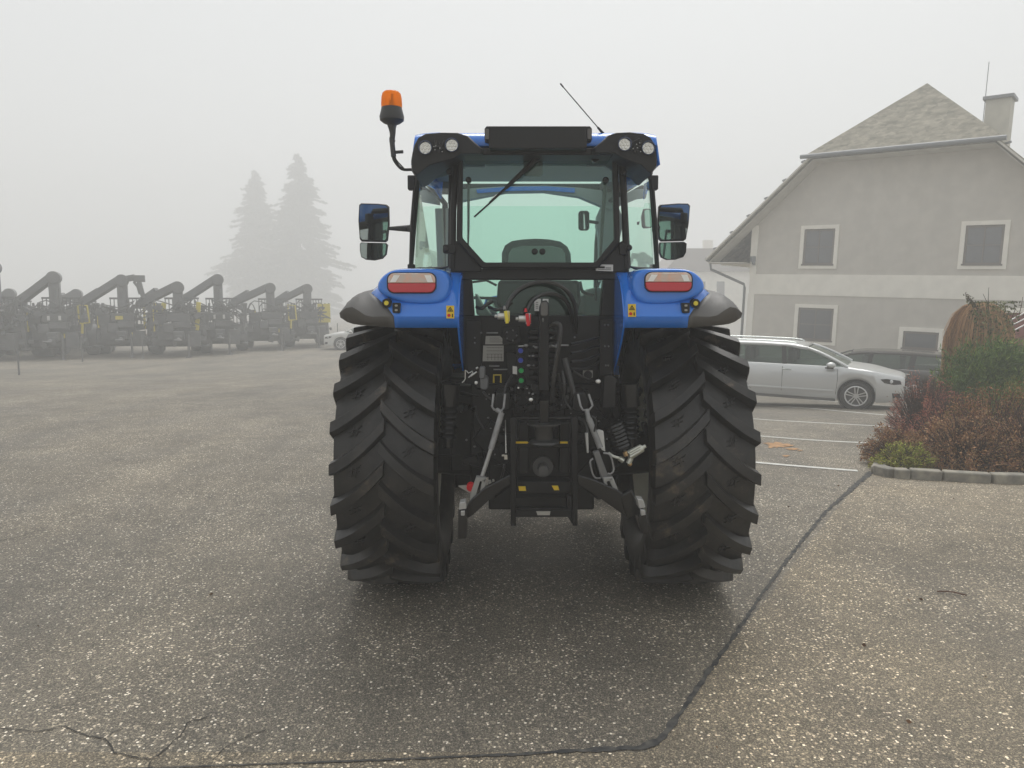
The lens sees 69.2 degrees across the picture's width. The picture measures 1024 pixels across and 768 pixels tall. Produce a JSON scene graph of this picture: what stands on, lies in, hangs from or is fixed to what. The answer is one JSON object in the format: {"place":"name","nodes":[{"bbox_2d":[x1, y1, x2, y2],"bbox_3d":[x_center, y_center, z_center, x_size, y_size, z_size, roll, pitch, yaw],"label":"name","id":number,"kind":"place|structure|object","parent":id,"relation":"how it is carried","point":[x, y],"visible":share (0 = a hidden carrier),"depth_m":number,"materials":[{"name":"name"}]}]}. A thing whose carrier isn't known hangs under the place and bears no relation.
{"place":"outdoors","nodes":[
{"label":"outdoors","id":0,"kind":"place"},
{"bbox_2d":[0,313,1023,767],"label":"asphalt yard","id":1,"kind":"structure","parent":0,"point":[536,633],"depth_m":4.16,"materials":[{"name":"grey asphalt"}]},
{"bbox_2d":[16,349,19,374],"bbox_3d":[-14.632,-0.652,22.001,0.043,0.777,0.050,0,6,0],"label":"marker post","id":2,"kind":"object","parent":1,"relation":"on","point":[18,361],"visible":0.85,"depth_m":21.98,"materials":[{"name":"grey"}]},
{"bbox_2d":[1,288,48,324],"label":"crane trailer","id":3,"kind":"object","parent":1,"relation":"on","point":[9,292],"visible":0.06,"depth_m":36.47,"materials":[{"name":"grey metal"}]},
{"bbox_2d":[0,264,71,356],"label":"crane trailer","id":4,"kind":"object","parent":1,"relation":"on","point":[12,340],"visible":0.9,"depth_m":31.41,"materials":[{"name":"grey metal"}]},
{"bbox_2d":[11,271,103,359],"bbox_3d":[-20.823,-3.148,33.778,3.332,3.818,7.662,-2,7,-22],"label":"crane trailer","id":5,"kind":"object","parent":1,"relation":"on","point":[51,327],"visible":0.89,"depth_m":32.46,"materials":[{"name":"grey metal"}]},
{"bbox_2d":[48,289,113,351],"bbox_3d":[-22.868,-3.406,39.260,2.833,3.161,7.279,-2,7,-22],"label":"crane trailer","id":6,"kind":"object","parent":1,"relation":"on","point":[75,293],"visible":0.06,"depth_m":37.88,"materials":[{"name":"grey metal"}]},
{"bbox_2d":[7,715,209,758],"bbox_3d":[-1.708,1.406,2.970,0.888,0.001,0.304,0,6,0],"label":"asphalt crack","id":7,"kind":"object","parent":1,"relation":"on","point":[108,741],"visible":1,"depth_m":2.97,"materials":[{"name":"black asphalt"}]},
{"bbox_2d":[76,274,160,357],"bbox_3d":[-18.741,-3.296,35.447,3.585,3.759,7.662,-2,7,-22],"label":"crane trailer","id":8,"kind":"object","parent":1,"relation":"on","point":[121,327],"visible":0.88,"depth_m":34.11,"materials":[{"name":"grey metal"}]},
{"bbox_2d":[141,334,143,358],"bbox_3d":[-16.119,-1.625,32.403,0.043,1.072,0.050,0,6,0],"label":"marker post","id":9,"kind":"object","parent":1,"relation":"on","point":[142,346],"visible":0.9,"depth_m":32.38,"materials":[{"name":"grey"}]},
{"bbox_2d":[135,281,212,357],"bbox_3d":[-16.022,-3.102,35.205,3.262,3.426,7.662,-2,7,-22],"label":"crane trailer","id":10,"kind":"object","parent":1,"relation":"on","point":[179,330],"visible":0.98,"depth_m":33.82,"materials":[{"name":"grey metal"}]},
{"bbox_2d":[183,274,250,354],"bbox_3d":[-15.132,-3.548,37.379,3.521,3.846,7.662,-2,7,-22],"label":"crane trailer","id":11,"kind":"object","parent":1,"relation":"on","point":[221,329],"visible":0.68,"depth_m":36.11,"materials":[{"name":"grey metal"}]},
{"bbox_2d":[212,727,268,759],"bbox_3d":[-1.077,1.411,2.924,0.033,0.001,0.267,4,7,34],"label":"asphalt crack","id":12,"kind":"object","parent":1,"relation":"on","point":[234,742],"visible":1,"depth_m":2.92,"materials":[{"name":"black asphalt"}]},
{"bbox_2d":[204,170,288,313],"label":"spruce","id":13,"kind":"object","parent":1,"relation":"on","point":[245,271],"visible":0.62,"depth_m":167.04,"materials":[{"name":"green plant"}]},
{"bbox_2d":[227,283,299,350],"bbox_3d":[-13.601,-3.711,40.457,3.508,3.510,7.662,-2,7,-22],"label":"crane trailer","id":14,"kind":"object","parent":1,"relation":"on","point":[268,324],"visible":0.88,"depth_m":39.12,"materials":[{"name":"grey metal"}]},
{"bbox_2d":[240,153,356,314],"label":"spruce","id":15,"kind":"object","parent":1,"relation":"on","point":[296,217],"visible":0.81,"depth_m":157.51,"materials":[{"name":"green plant"}]},
{"bbox_2d":[275,284,331,347],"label":"crane trailer","id":16,"kind":"object","parent":1,"relation":"on","point":[310,322],"visible":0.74,"depth_m":41.36,"materials":[{"name":"grey metal"}]},
{"bbox_2d":[324,325,365,349],"bbox_3d":[-7.701,-2.585,39.951,4.700,1.485,2.200,-1,6,-6],"label":"parked car","id":17,"kind":"object","parent":1,"relation":"on","point":[337,340],"visible":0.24,"depth_m":39.01,"materials":[{"name":"white paint"}]},
{"bbox_2d":[129,471,871,767],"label":"tar seam","id":18,"kind":"object","parent":1,"relation":"on","point":[671,723],"visible":1,"depth_m":3.02,"materials":[{"name":"black asphalt"}]},
{"bbox_2d":[37,415,986,747],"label":"leaf litter","id":19,"kind":"object","parent":1,"relation":"on","point":[863,643],"visible":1,"depth_m":3.75,"materials":[{"name":"brown plant"}]},
{"bbox_2d":[329,83,761,583],"bbox_3d":[0.091,-0.354,5.811,2.428,2.891,4.660,0,6,0],"label":"tractor","id":20,"kind":"object","parent":1,"relation":"on","point":[549,389],"visible":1,"depth_m":4.02,"materials":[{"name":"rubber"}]},
{"bbox_2d":[659,240,749,354],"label":"distant house","id":21,"kind":"structure","parent":1,"relation":"on","point":[693,260],"depth_m":75.29,"materials":[{"name":"grey paint"}]},
{"bbox_2d":[717,282,723,294],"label":"window","id":22,"kind":"structure","parent":21,"relation":"in","point":[720,285],"depth_m":75.36,"materials":[{"name":"grey glass"}]},
{"bbox_2d":[766,442,801,456],"bbox_3d":[3.547,0.842,9.616,0.430,0.085,1.486,1,6,9],"label":"sawdust spill","id":23,"kind":"object","parent":1,"relation":"on","point":[776,444],"visible":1,"depth_m":9.91,"materials":[{"name":"beige wood"}]},
{"bbox_2d":[756,462,857,470],"bbox_3d":[3.169,0.910,8.304,1.272,0.027,0.108,2,7,19],"label":"bay marking","id":24,"kind":"object","parent":1,"relation":"on","point":[807,466],"visible":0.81,"depth_m":8.27,"materials":[{"name":"paint"}]},
{"bbox_2d":[763,436,865,442],"bbox_3d":[4.180,0.785,10.812,1.943,0.048,0.109,2,6,18],"label":"bay marking","id":25,"kind":"object","parent":1,"relation":"on","point":[812,439],"visible":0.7,"depth_m":10.76,"materials":[{"name":"paint"}]},
{"bbox_2d":[753,418,876,425],"bbox_3d":[5.242,0.669,13.402,2.884,0.067,0.109,4,7,33],"label":"bay marking","id":26,"kind":"object","parent":1,"relation":"on","point":[818,422],"visible":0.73,"depth_m":13.28,"materials":[{"name":"paint"}]},
{"bbox_2d":[730,335,906,408],"bbox_3d":[6.634,-0.311,17.452,4.700,1.485,2.200,5,9,27],"label":"parked car","id":27,"kind":"object","parent":1,"relation":"on","point":[849,382],"visible":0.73,"depth_m":16.53,"materials":[{"name":"silver metal"}]},
{"bbox_2d":[756,404,899,416],"bbox_3d":[6.487,0.551,16.366,0.109,0.294,5.017,-3,7,-29],"label":"bay marking","id":28,"kind":"object","parent":1,"relation":"on","point":[833,410],"visible":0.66,"depth_m":15.71,"materials":[{"name":"paint"}]},
{"bbox_2d":[705,64,1023,365],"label":"farmhouse","id":29,"kind":"object","parent":1,"relation":"on","point":[898,224],"visible":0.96,"depth_m":24.63,"materials":[{"name":"grey paint"}]},
{"bbox_2d":[793,304,837,345],"bbox_3d":[10.788,-2.121,26.440,1.537,1.464,0.090,5,8,41],"label":"window","id":30,"kind":"structure","parent":29,"relation":"in","point":[813,323],"depth_m":26.42,"materials":[{"name":"grey glass"}]},
{"bbox_2d":[798,224,839,268],"bbox_3d":[10.797,-4.824,26.140,1.366,1.553,0.090,5,8,41],"label":"window","id":31,"kind":"structure","parent":29,"relation":"in","point":[818,243],"depth_m":26.14,"materials":[{"name":"grey glass"}]},
{"bbox_2d":[897,327,943,351],"bbox_3d":[13.344,-1.415,24.266,1.337,0.884,0.090,5,8,41],"label":"window","id":32,"kind":"structure","parent":29,"relation":"in","point":[909,338],"depth_m":24.26,"materials":[{"name":"grey glass"}]},
{"bbox_2d":[957,220,1010,268],"bbox_3d":[14.544,-4.287,22.901,1.343,1.517,0.090,5,8,41],"label":"window","id":33,"kind":"structure","parent":29,"relation":"in","point":[983,244],"depth_m":22.90,"materials":[{"name":"grey glass"}]},
{"bbox_2d":[825,348,941,397],"bbox_3d":[10.239,-0.303,21.585,4.700,1.447,2.200,4,8,27],"label":"parked car","id":34,"kind":"object","parent":1,"relation":"on","point":[868,357],"visible":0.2,"depth_m":20.59,"materials":[{"name":"grey paint"}]},
{"bbox_2d":[870,460,1023,483],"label":"kerb","id":35,"kind":"structure","parent":1,"relation":"on","point":[884,470],"depth_m":7.57,"materials":[{"name":"concrete"}]},
{"bbox_2d":[937,591,966,595],"bbox_3d":[2.619,1.242,4.423,0.154,0.013,0.017,3,7,23],"label":"twig","id":36,"kind":"object","parent":1,"relation":"on","point":[952,592],"visible":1,"depth_m":4.42,"materials":[{"name":"brown wood"}]},
{"bbox_2d":[888,433,1023,472],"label":"planting soil","id":37,"kind":"structure","parent":1,"relation":"on","point":[958,467],"depth_m":8.08,"materials":[{"name":"brown soil"}]},
{"bbox_2d":[857,421,947,468],"bbox_3d":[4.442,0.700,8.533,0.842,0.493,1.016,0,6,0],"label":"spirea bush","id":38,"kind":"object","parent":37,"relation":"on","point":[891,436],"visible":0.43,"depth_m":8.52,"materials":[{"name":"brown plant"}]},
{"bbox_2d":[867,439,938,468],"bbox_3d":[4.302,0.781,8.157,0.733,0.378,0.526,-2,6,-16],"label":"heather shrub","id":39,"kind":"object","parent":37,"relation":"on","point":[903,453],"visible":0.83,"depth_m":8.07,"materials":[{"name":"green plant"}]},
{"bbox_2d":[882,367,956,435],"bbox_3d":[5.817,0.300,10.512,1.183,1.087,1.357,-2,6,-16],"label":"barberry bush","id":40,"kind":"object","parent":37,"relation":"on","point":[914,406],"visible":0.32,"depth_m":10.44,"materials":[{"name":"red plant"}]},
{"bbox_2d":[903,390,995,441],"bbox_3d":[5.654,0.481,9.529,1.245,0.826,1.133,0,6,0],"label":"barberry bush","id":41,"kind":"object","parent":37,"relation":"on","point":[936,410],"visible":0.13,"depth_m":9.53,"materials":[{"name":"red plant"}]},
{"bbox_2d":[915,405,1023,472],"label":"spirea bush","id":42,"kind":"object","parent":37,"relation":"on","point":[961,444],"visible":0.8,"depth_m":8.16,"materials":[{"name":"brown plant"}]},
{"bbox_2d":[925,323,1023,414],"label":"juniper","id":43,"kind":"object","parent":37,"relation":"on","point":[997,362],"visible":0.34,"depth_m":10.43,"materials":[{"name":"green plant"}]},
{"bbox_2d":[929,378,1023,446],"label":"spirea bush","id":44,"kind":"object","parent":37,"relation":"on","point":[1004,407],"visible":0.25,"depth_m":8.94,"materials":[{"name":"red plant"}]},
{"bbox_2d":[940,302,1015,377],"bbox_3d":[7.534,-0.283,12.038,1.020,2.083,0.999,0,6,0],"label":"weeping bush","id":45,"kind":"object","parent":37,"relation":"on","point":[961,323],"visible":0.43,"depth_m":11.74,"materials":[{"name":"brown plant"}]},
{"bbox_2d":[979,405,1023,470],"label":"spirea bush","id":46,"kind":"object","parent":37,"relation":"on","point":[1019,434],"visible":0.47,"depth_m":8.05,"materials":[{"name":"brown plant"}]},
{"bbox_2d":[987,366,1023,422],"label":"juniper","id":47,"kind":"object","parent":37,"relation":"on","point":[1011,384],"visible":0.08,"depth_m":9.38,"materials":[{"name":"green plant"}]},
{"bbox_2d":[1002,308,1023,348],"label":"stair wall","id":48,"kind":"structure","parent":1,"relation":"on","point":[1021,329],"depth_m":17.45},
{"bbox_2d":[1010,313,1023,330],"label":"handrail","id":49,"kind":"object","parent":1,"relation":"on","point":[1018,322],"visible":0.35,"depth_m":16.74,"materials":[{"name":"grey metal"}]},
{"bbox_2d":[0,0,1023,312],"label":"sky","id":50,"kind":"structure","parent":0,"point":[132,132],"materials":[{"name":"white"}]}
]}

